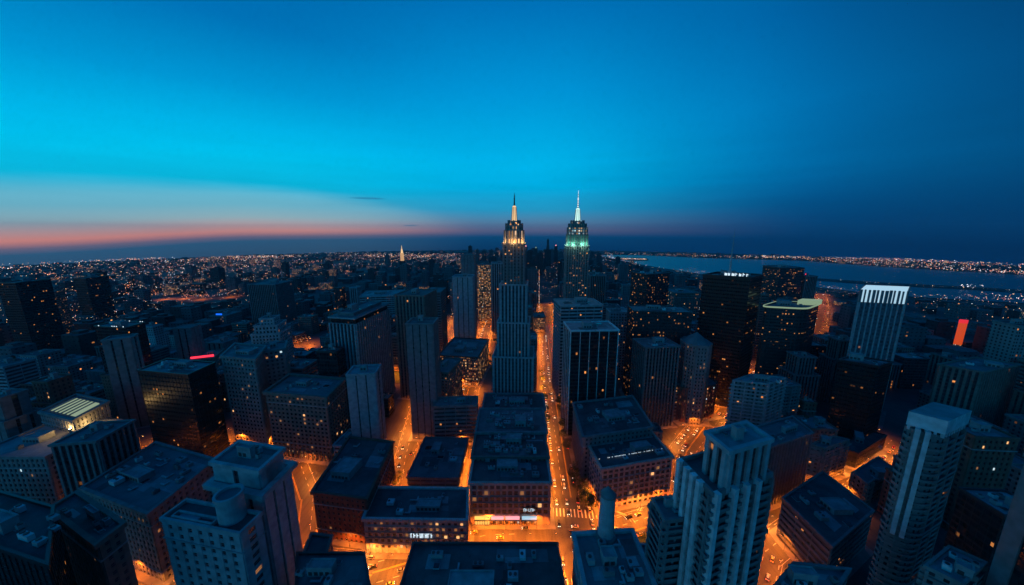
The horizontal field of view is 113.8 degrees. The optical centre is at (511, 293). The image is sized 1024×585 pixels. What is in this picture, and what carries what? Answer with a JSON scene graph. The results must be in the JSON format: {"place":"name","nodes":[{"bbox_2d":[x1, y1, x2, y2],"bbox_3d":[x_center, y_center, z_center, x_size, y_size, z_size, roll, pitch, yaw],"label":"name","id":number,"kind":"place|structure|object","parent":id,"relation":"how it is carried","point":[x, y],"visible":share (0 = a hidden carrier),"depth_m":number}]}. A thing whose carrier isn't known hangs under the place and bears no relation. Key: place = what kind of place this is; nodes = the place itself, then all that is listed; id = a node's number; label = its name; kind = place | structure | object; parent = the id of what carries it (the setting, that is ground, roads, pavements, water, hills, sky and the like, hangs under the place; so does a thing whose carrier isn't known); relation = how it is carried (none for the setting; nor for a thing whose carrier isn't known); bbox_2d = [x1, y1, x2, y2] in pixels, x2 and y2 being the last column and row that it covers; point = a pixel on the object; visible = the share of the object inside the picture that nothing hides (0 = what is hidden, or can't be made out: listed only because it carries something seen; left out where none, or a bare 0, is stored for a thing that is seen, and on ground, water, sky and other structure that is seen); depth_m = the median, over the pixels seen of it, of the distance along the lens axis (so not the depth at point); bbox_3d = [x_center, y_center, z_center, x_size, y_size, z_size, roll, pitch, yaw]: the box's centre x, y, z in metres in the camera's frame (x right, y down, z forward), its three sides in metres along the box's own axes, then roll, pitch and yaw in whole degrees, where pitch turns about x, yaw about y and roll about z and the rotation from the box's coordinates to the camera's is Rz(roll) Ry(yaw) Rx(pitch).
{"place":"outdoors","nodes":[
{"label":"outdoors","id":0,"kind":"place"},
{"bbox_2d":[0,250,1023,584],"bbox_3d":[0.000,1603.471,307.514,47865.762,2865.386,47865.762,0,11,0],"label":"ground","id":1,"kind":"structure","parent":0,"point":[898,404],"depth_m":342.41},
{"bbox_2d":[0,355,40,390],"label":"city building","id":2,"kind":"structure","parent":1,"relation":"on","point":[14,371],"depth_m":364.31},
{"bbox_2d":[0,388,42,441],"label":"city building","id":3,"kind":"structure","parent":1,"relation":"on","point":[18,413],"depth_m":280.77},
{"bbox_2d":[0,278,64,349],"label":"office tower","id":4,"kind":"structure","parent":1,"relation":"on","point":[31,308],"depth_m":529.24},
{"bbox_2d":[0,490,76,584],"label":"office building","id":5,"kind":"structure","parent":1,"relation":"on","point":[33,550],"depth_m":119.49},
{"bbox_2d":[18,349,62,376],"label":"city building","id":6,"kind":"structure","parent":1,"relation":"on","point":[45,358],"depth_m":446.01},
{"bbox_2d":[30,372,84,407],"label":"city building","id":7,"kind":"structure","parent":1,"relation":"on","point":[52,388],"depth_m":304.73},
{"bbox_2d":[0,419,122,503],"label":"commercial building","id":8,"kind":"structure","parent":1,"relation":"on","point":[28,468],"depth_m":243.87},
{"bbox_2d":[54,289,73,333],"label":"office building","id":9,"kind":"structure","parent":1,"relation":"on","point":[64,309],"depth_m":642.59},
{"bbox_2d":[46,359,93,381],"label":"city building","id":10,"kind":"structure","parent":1,"relation":"on","point":[76,368],"depth_m":445.48},
{"bbox_2d":[37,393,111,432],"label":"commercial building","id":11,"kind":"structure","parent":1,"relation":"on","point":[75,412],"depth_m":277.79},
{"bbox_2d":[75,381,106,399],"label":"city building","id":12,"kind":"structure","parent":1,"relation":"on","point":[93,390],"depth_m":359.43},
{"bbox_2d":[47,419,140,495],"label":"office building","id":13,"kind":"structure","parent":1,"relation":"on","point":[87,453],"depth_m":214.53},
{"bbox_2d":[72,274,116,320],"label":"office tower","id":14,"kind":"structure","parent":1,"relation":"on","point":[94,294],"depth_m":731.70},
{"bbox_2d":[52,489,138,584],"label":"office building","id":15,"kind":"structure","parent":1,"relation":"on","point":[95,539],"depth_m":145.49},
{"bbox_2d":[99,372,119,418],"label":"city building","id":16,"kind":"structure","parent":1,"relation":"on","point":[107,386],"depth_m":354.58},
{"bbox_2d":[93,320,152,372],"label":"office tower","id":17,"kind":"structure","parent":1,"relation":"on","point":[110,328],"depth_m":394.19},
{"bbox_2d":[100,333,149,427],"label":"office tower","id":18,"kind":"structure","parent":1,"relation":"on","point":[124,357],"depth_m":333.96},
{"bbox_2d":[78,441,213,581],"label":"commercial building","id":19,"kind":"structure","parent":1,"relation":"on","point":[142,491],"depth_m":202.44},
{"bbox_2d":[146,322,170,346],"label":"city building","id":20,"kind":"structure","parent":1,"relation":"on","point":[157,334],"depth_m":541.46},
{"bbox_2d":[150,345,170,362],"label":"city building","id":21,"kind":"structure","parent":1,"relation":"on","point":[160,352],"depth_m":468.56},
{"bbox_2d":[136,358,229,456],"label":"office tower","id":22,"kind":"structure","parent":1,"relation":"on","point":[183,403],"depth_m":284.89},
{"bbox_2d":[172,324,205,359],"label":"office tower","id":23,"kind":"structure","parent":1,"relation":"on","point":[189,340],"depth_m":443.91},
{"bbox_2d":[187,349,224,366],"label":"commercial building","id":24,"kind":"structure","parent":1,"relation":"on","point":[216,358],"depth_m":454.62},
{"bbox_2d":[159,498,272,584],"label":"office building","id":25,"kind":"structure","parent":1,"relation":"on","point":[204,547],"depth_m":135.52},
{"bbox_2d":[212,483,246,527],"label":"water tank","id":26,"kind":"object","parent":25,"relation":"on","point":[229,502],"visible":1,"depth_m":133.46},
{"bbox_2d":[204,336,237,350],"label":"city building","id":27,"kind":"structure","parent":1,"relation":"on","point":[224,342],"depth_m":498.86},
{"bbox_2d":[217,366,229,411],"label":"city building","id":28,"kind":"structure","parent":1,"relation":"on","point":[223,388],"depth_m":370.45},
{"bbox_2d":[209,310,242,324],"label":"commercial building","id":29,"kind":"structure","parent":1,"relation":"on","point":[228,317],"depth_m":695.79},
{"bbox_2d":[231,320,254,341],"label":"city building","id":30,"kind":"structure","parent":1,"relation":"on","point":[246,327],"depth_m":603.17},
{"bbox_2d":[219,342,271,443],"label":"apartment tower","id":31,"kind":"structure","parent":1,"relation":"on","point":[245,373],"depth_m":304.49},
{"bbox_2d":[228,383,264,441],"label":"window","id":32,"kind":"structure","parent":31,"relation":"in","point":[228,383],"depth_m":306.00},
{"bbox_2d":[202,439,302,584],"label":"office tower","id":33,"kind":"structure","parent":1,"relation":"on","point":[261,473],"depth_m":151.58},
{"bbox_2d":[247,279,296,323],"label":"office tower","id":34,"kind":"structure","parent":1,"relation":"on","point":[275,296],"depth_m":638.05},
{"bbox_2d":[250,312,294,361],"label":"apartment tower","id":35,"kind":"structure","parent":1,"relation":"on","point":[269,327],"depth_m":381.92},
{"bbox_2d":[261,340,290,386],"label":"apartment tower","id":36,"kind":"structure","parent":1,"relation":"on","point":[276,360],"depth_m":325.98},
{"bbox_2d":[290,359,317,374],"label":"city building","id":37,"kind":"structure","parent":1,"relation":"on","point":[304,366],"depth_m":367.41},
{"bbox_2d":[262,373,349,461],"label":"hotel building","id":38,"kind":"structure","parent":1,"relation":"on","point":[308,415],"depth_m":292.38},
{"bbox_2d":[270,401,347,453],"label":"window","id":39,"kind":"structure","parent":38,"relation":"in","point":[345,401],"depth_m":292.13},
{"bbox_2d":[298,314,319,335],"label":"city building","id":40,"kind":"structure","parent":1,"relation":"on","point":[309,324],"depth_m":642.21},
{"bbox_2d":[303,532,333,550],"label":"commercial building","id":41,"kind":"structure","parent":1,"relation":"on","point":[316,541],"depth_m":191.41},
{"bbox_2d":[295,551,370,584],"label":"office building","id":42,"kind":"structure","parent":1,"relation":"on","point":[331,567],"depth_m":150.78},
{"bbox_2d":[315,341,350,427],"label":"city building","id":43,"kind":"structure","parent":1,"relation":"on","point":[331,361],"depth_m":326.47},
{"bbox_2d":[333,286,346,308],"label":"apartment tower","id":44,"kind":"structure","parent":1,"relation":"on","point":[340,296],"depth_m":749.80},
{"bbox_2d":[310,436,395,543],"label":"commercial building","id":45,"kind":"structure","parent":1,"relation":"on","point":[358,471],"depth_m":222.88},
{"bbox_2d":[328,301,394,392],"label":"office tower","id":46,"kind":"structure","parent":1,"relation":"on","point":[361,333],"depth_m":361.01},
{"bbox_2d":[345,364,386,439],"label":"office tower","id":47,"kind":"structure","parent":1,"relation":"on","point":[365,399],"depth_m":279.55},
{"bbox_2d":[359,290,403,313],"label":"office building","id":48,"kind":"structure","parent":1,"relation":"on","point":[385,296],"depth_m":646.47},
{"bbox_2d":[361,486,468,552],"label":"commercial building","id":49,"kind":"structure","parent":1,"relation":"on","point":[397,519],"depth_m":209.29},
{"bbox_2d":[393,288,437,397],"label":"office tower","id":50,"kind":"structure","parent":1,"relation":"on","point":[409,303],"depth_m":389.59},
{"bbox_2d":[405,315,441,438],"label":"office tower","id":51,"kind":"structure","parent":1,"relation":"on","point":[423,349],"depth_m":313.81},
{"bbox_2d":[406,437,468,486],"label":"commercial building","id":52,"kind":"structure","parent":1,"relation":"on","point":[439,461],"depth_m":272.66},
{"bbox_2d":[428,287,447,351],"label":"office building","id":53,"kind":"structure","parent":1,"relation":"on","point":[442,315],"depth_m":526.95},
{"bbox_2d":[440,357,462,396],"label":"commercial building","id":54,"kind":"structure","parent":1,"relation":"on","point":[451,375],"depth_m":371.18},
{"bbox_2d":[432,395,477,442],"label":"office building","id":55,"kind":"structure","parent":1,"relation":"on","point":[455,416],"depth_m":314.54},
{"bbox_2d":[452,273,475,337],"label":"apartment tower","id":56,"kind":"structure","parent":1,"relation":"on","point":[463,286],"depth_m":515.67},
{"bbox_2d":[440,337,488,385],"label":"commercial building","id":57,"kind":"structure","parent":1,"relation":"on","point":[473,353],"depth_m":448.11},
{"bbox_2d":[460,253,476,337],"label":"apartment tower","id":58,"kind":"structure","parent":1,"relation":"on","point":[468,263],"depth_m":598.47},
{"bbox_2d":[400,542,564,584],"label":"commercial building","id":59,"kind":"structure","parent":1,"relation":"on","point":[483,563],"depth_m":152.37},
{"bbox_2d":[477,263,491,319],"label":"office tower","id":60,"kind":"structure","parent":1,"relation":"on","point":[484,289],"depth_m":743.95},
{"bbox_2d":[491,261,502,334],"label":"apartment tower","id":61,"kind":"structure","parent":1,"relation":"on","point":[496,273],"depth_m":629.80},
{"bbox_2d":[470,433,549,460],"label":"commercial building","id":62,"kind":"structure","parent":1,"relation":"on","point":[528,447],"depth_m":255.47},
{"bbox_2d":[468,458,552,524],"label":"commercial building","id":63,"kind":"structure","parent":1,"relation":"on","point":[510,491],"depth_m":228.37},
{"bbox_2d":[474,407,547,436],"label":"commercial building","id":64,"kind":"structure","parent":1,"relation":"on","point":[505,420],"depth_m":287.80},
{"bbox_2d":[0,245,1023,361],"bbox_3d":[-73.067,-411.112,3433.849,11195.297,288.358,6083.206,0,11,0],"label":"distant buildings","id":65,"kind":"structure","parent":1,"relation":"on","point":[917,336],"depth_m":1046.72},
{"bbox_2d":[0,250,1023,320],"bbox_3d":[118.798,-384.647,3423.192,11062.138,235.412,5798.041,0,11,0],"label":"distant buildings","id":66,"kind":"structure","parent":1,"relation":"on","point":[169,289],"depth_m":1527.87},
{"bbox_2d":[492,193,534,392],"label":"art deco skyscraper","id":67,"kind":"structure","parent":1,"relation":"on","point":[513,363],"depth_m":340.89},
{"bbox_2d":[3,253,1023,320],"bbox_3d":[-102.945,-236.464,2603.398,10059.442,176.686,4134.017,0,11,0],"label":"distant city lights","id":68,"kind":"object","parent":1,"relation":"on","point":[481,256],"visible":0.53,"depth_m":2184.14},
{"bbox_2d":[482,393,545,411],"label":"commercial building","id":69,"kind":"structure","parent":1,"relation":"on","point":[513,399],"depth_m":326.54},
{"bbox_2d":[143,335,892,584],"bbox_3d":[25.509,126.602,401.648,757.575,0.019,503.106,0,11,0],"label":"road markings","id":70,"kind":"object","parent":1,"relation":"on","point":[553,509],"visible":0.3,"depth_m":242.29},
{"bbox_2d":[533,312,545,331],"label":"office building","id":71,"kind":"structure","parent":1,"relation":"on","point":[539,318],"depth_m":663.87},
{"bbox_2d":[563,190,589,297],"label":"art deco skyscraper","id":72,"kind":"structure","parent":1,"relation":"on","point":[576,261],"depth_m":441.75},
{"bbox_2d":[552,297,603,398],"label":"office tower","id":73,"kind":"structure","parent":1,"relation":"on","point":[577,309],"depth_m":384.19},
{"bbox_2d":[561,320,619,435],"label":"office tower","id":74,"kind":"structure","parent":1,"relation":"on","point":[589,359],"depth_m":319.23},
{"bbox_2d":[587,272,606,302],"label":"city building","id":75,"kind":"structure","parent":1,"relation":"on","point":[596,290],"depth_m":610.32},
{"bbox_2d":[571,395,654,483],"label":"commercial building","id":76,"kind":"structure","parent":1,"relation":"on","point":[603,421],"depth_m":279.50},
{"bbox_2d":[571,528,657,584],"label":"office building","id":77,"kind":"structure","parent":1,"relation":"on","point":[622,560],"depth_m":138.68},
{"bbox_2d":[595,486,615,544],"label":"chimney stack","id":78,"kind":"object","parent":77,"relation":"on","point":[605,529],"visible":0.98,"depth_m":146.22},
{"bbox_2d":[606,307,626,378],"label":"city building","id":79,"kind":"structure","parent":1,"relation":"on","point":[616,317],"depth_m":444.74},
{"bbox_2d":[588,431,674,508],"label":"commercial building","id":80,"kind":"structure","parent":1,"relation":"on","point":[632,471],"depth_m":248.43},
{"bbox_2d":[588,477,667,505],"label":"window","id":81,"kind":"structure","parent":80,"relation":"in","point":[666,485],"depth_m":249.39},
{"bbox_2d":[629,269,669,304],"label":"office tower","id":82,"kind":"structure","parent":1,"relation":"on","point":[650,287],"depth_m":521.87},
{"bbox_2d":[629,337,680,426],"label":"office tower","id":83,"kind":"structure","parent":1,"relation":"on","point":[653,373],"depth_m":337.35},
{"bbox_2d":[622,305,692,395],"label":"office tower","id":84,"kind":"structure","parent":1,"relation":"on","point":[673,323],"depth_m":375.20},
{"bbox_2d":[644,495,684,584],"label":"apartment building","id":85,"kind":"structure","parent":1,"relation":"on","point":[664,532],"depth_m":129.71},
{"bbox_2d":[667,288,700,320],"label":"office building","id":86,"kind":"structure","parent":1,"relation":"on","point":[687,298],"depth_m":635.23},
{"bbox_2d":[677,332,712,423],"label":"apartment tower","id":87,"kind":"structure","parent":1,"relation":"on","point":[694,361],"depth_m":343.47},
{"bbox_2d":[675,377,717,421],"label":"commercial building","id":88,"kind":"structure","parent":1,"relation":"on","point":[682,397],"depth_m":353.89},
{"bbox_2d":[672,420,774,584],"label":"apartment tower","id":89,"kind":"structure","parent":1,"relation":"on","point":[724,483],"depth_m":119.09},
{"bbox_2d":[697,232,763,406],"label":"office tower","id":90,"kind":"structure","parent":1,"relation":"on","point":[728,308],"depth_m":373.29},
{"bbox_2d":[725,373,787,425],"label":"apartment building","id":91,"kind":"structure","parent":1,"relation":"on","point":[756,399],"depth_m":301.68},
{"bbox_2d":[751,292,769,359],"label":"city building","id":92,"kind":"structure","parent":1,"relation":"on","point":[764,297],"depth_m":511.86},
{"bbox_2d":[760,264,804,301],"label":"office tower","id":93,"kind":"structure","parent":1,"relation":"on","point":[780,280],"depth_m":732.95},
{"bbox_2d":[756,415,814,505],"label":"office building","id":94,"kind":"structure","parent":1,"relation":"on","point":[792,435],"depth_m":248.07},
{"bbox_2d":[769,374,801,417],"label":"apartment building","id":95,"kind":"structure","parent":1,"relation":"on","point":[791,397],"depth_m":320.31},
{"bbox_2d":[754,299,821,374],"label":"office tower","id":96,"kind":"structure","parent":1,"relation":"on","point":[787,325],"depth_m":390.49},
{"bbox_2d":[778,351,820,400],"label":"city building","id":97,"kind":"structure","parent":1,"relation":"on","point":[799,367],"depth_m":362.79},
{"bbox_2d":[796,396,817,415],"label":"city building","id":98,"kind":"structure","parent":1,"relation":"on","point":[807,405],"depth_m":321.89},
{"bbox_2d":[800,273,817,298],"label":"apartment tower","id":99,"kind":"structure","parent":1,"relation":"on","point":[808,287],"depth_m":732.13},
{"bbox_2d":[774,561,851,584],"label":"office building","id":100,"kind":"structure","parent":1,"relation":"on","point":[799,573],"depth_m":133.43},
{"bbox_2d":[793,413,838,441],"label":"city building","id":101,"kind":"structure","parent":1,"relation":"on","point":[818,425],"depth_m":300.44},
{"bbox_2d":[776,470,874,566],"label":"office building","id":102,"kind":"structure","parent":1,"relation":"on","point":[825,518],"depth_m":205.38},
{"bbox_2d":[805,434,851,479],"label":"apartment building","id":103,"kind":"structure","parent":1,"relation":"on","point":[828,454],"depth_m":268.26},
{"bbox_2d":[816,335,849,403],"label":"city building","id":104,"kind":"structure","parent":1,"relation":"on","point":[836,350],"depth_m":390.27},
{"bbox_2d":[827,351,893,438],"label":"office tower","id":105,"kind":"structure","parent":1,"relation":"on","point":[859,391],"depth_m":305.48},
{"bbox_2d":[845,430,886,467],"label":"commercial building","id":106,"kind":"structure","parent":1,"relation":"on","point":[866,447],"depth_m":295.83},
{"bbox_2d":[847,456,892,504],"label":"apartment building","id":107,"kind":"structure","parent":1,"relation":"on","point":[865,483],"depth_m":249.63},
{"bbox_2d":[846,285,910,424],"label":"office tower","id":108,"kind":"structure","parent":1,"relation":"on","point":[877,320],"depth_m":330.98},
{"bbox_2d":[876,467,892,514],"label":"city building","id":109,"kind":"structure","parent":1,"relation":"on","point":[887,478],"depth_m":236.96},
{"bbox_2d":[894,349,929,389],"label":"city building","id":110,"kind":"structure","parent":1,"relation":"on","point":[913,370],"depth_m":423.88},
{"bbox_2d":[866,402,971,584],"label":"apartment tower","id":111,"kind":"structure","parent":1,"relation":"on","point":[924,469],"depth_m":159.21},
{"bbox_2d":[924,352,966,384],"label":"city building","id":112,"kind":"structure","parent":1,"relation":"on","point":[935,359],"depth_m":436.00},
{"bbox_2d":[913,545,989,584],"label":"apartment building","id":113,"kind":"structure","parent":1,"relation":"on","point":[949,565],"depth_m":134.03},
{"bbox_2d":[953,319,968,345],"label":"illuminated red billboard","id":114,"kind":"structure","parent":1,"relation":"on","point":[960,332],"depth_m":573.74},
{"bbox_2d":[928,357,1022,426],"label":"office building","id":115,"kind":"structure","parent":1,"relation":"on","point":[980,387],"depth_m":328.57},
{"bbox_2d":[942,487,1013,581],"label":"city building","id":116,"kind":"structure","parent":1,"relation":"on","point":[977,521],"depth_m":184.14},
{"bbox_2d":[940,419,1021,530],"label":"city building","id":117,"kind":"structure","parent":1,"relation":"on","point":[987,454],"depth_m":215.19},
{"bbox_2d":[942,437,1013,528],"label":"window","id":118,"kind":"structure","parent":117,"relation":"in","point":[968,438],"depth_m":215.83},
{"bbox_2d":[982,318,1023,362],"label":"city building","id":119,"kind":"structure","parent":1,"relation":"on","point":[1005,340],"depth_m":370.83},
{"bbox_2d":[985,453,1023,584],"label":"apartment tower","id":120,"kind":"structure","parent":1,"relation":"on","point":[1007,566],"depth_m":125.95},
{"bbox_2d":[1002,414,1023,450],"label":"city building","id":121,"kind":"structure","parent":1,"relation":"on","point":[1013,424],"depth_m":297.85},
{"bbox_2d":[1004,463,1023,493],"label":"city building","id":122,"kind":"structure","parent":1,"relation":"on","point":[1013,477],"depth_m":234.32},
{"bbox_2d":[1007,388,1023,413],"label":"city building","id":123,"kind":"structure","parent":1,"relation":"on","point":[1016,405],"depth_m":321.83},
{"bbox_2d":[0,0,1023,266],"label":"sky","id":124,"kind":"structure","parent":0,"point":[130,129]},
{"bbox_2d":[134,362,891,584],"bbox_3d":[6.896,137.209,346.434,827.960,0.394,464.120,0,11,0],"label":"pavement","id":125,"kind":"structure","parent":0,"point":[861,559],"depth_m":242.96},
{"bbox_2d":[602,255,1023,302],"bbox_3d":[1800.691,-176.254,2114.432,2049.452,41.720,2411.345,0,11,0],"label":"river water","id":126,"kind":"structure","parent":0,"point":[824,270],"depth_m":1646.91},
{"bbox_2d":[817,278,1023,292],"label":"breakwater land","id":127,"kind":"structure","parent":0,"point":[935,286],"depth_m":1269.76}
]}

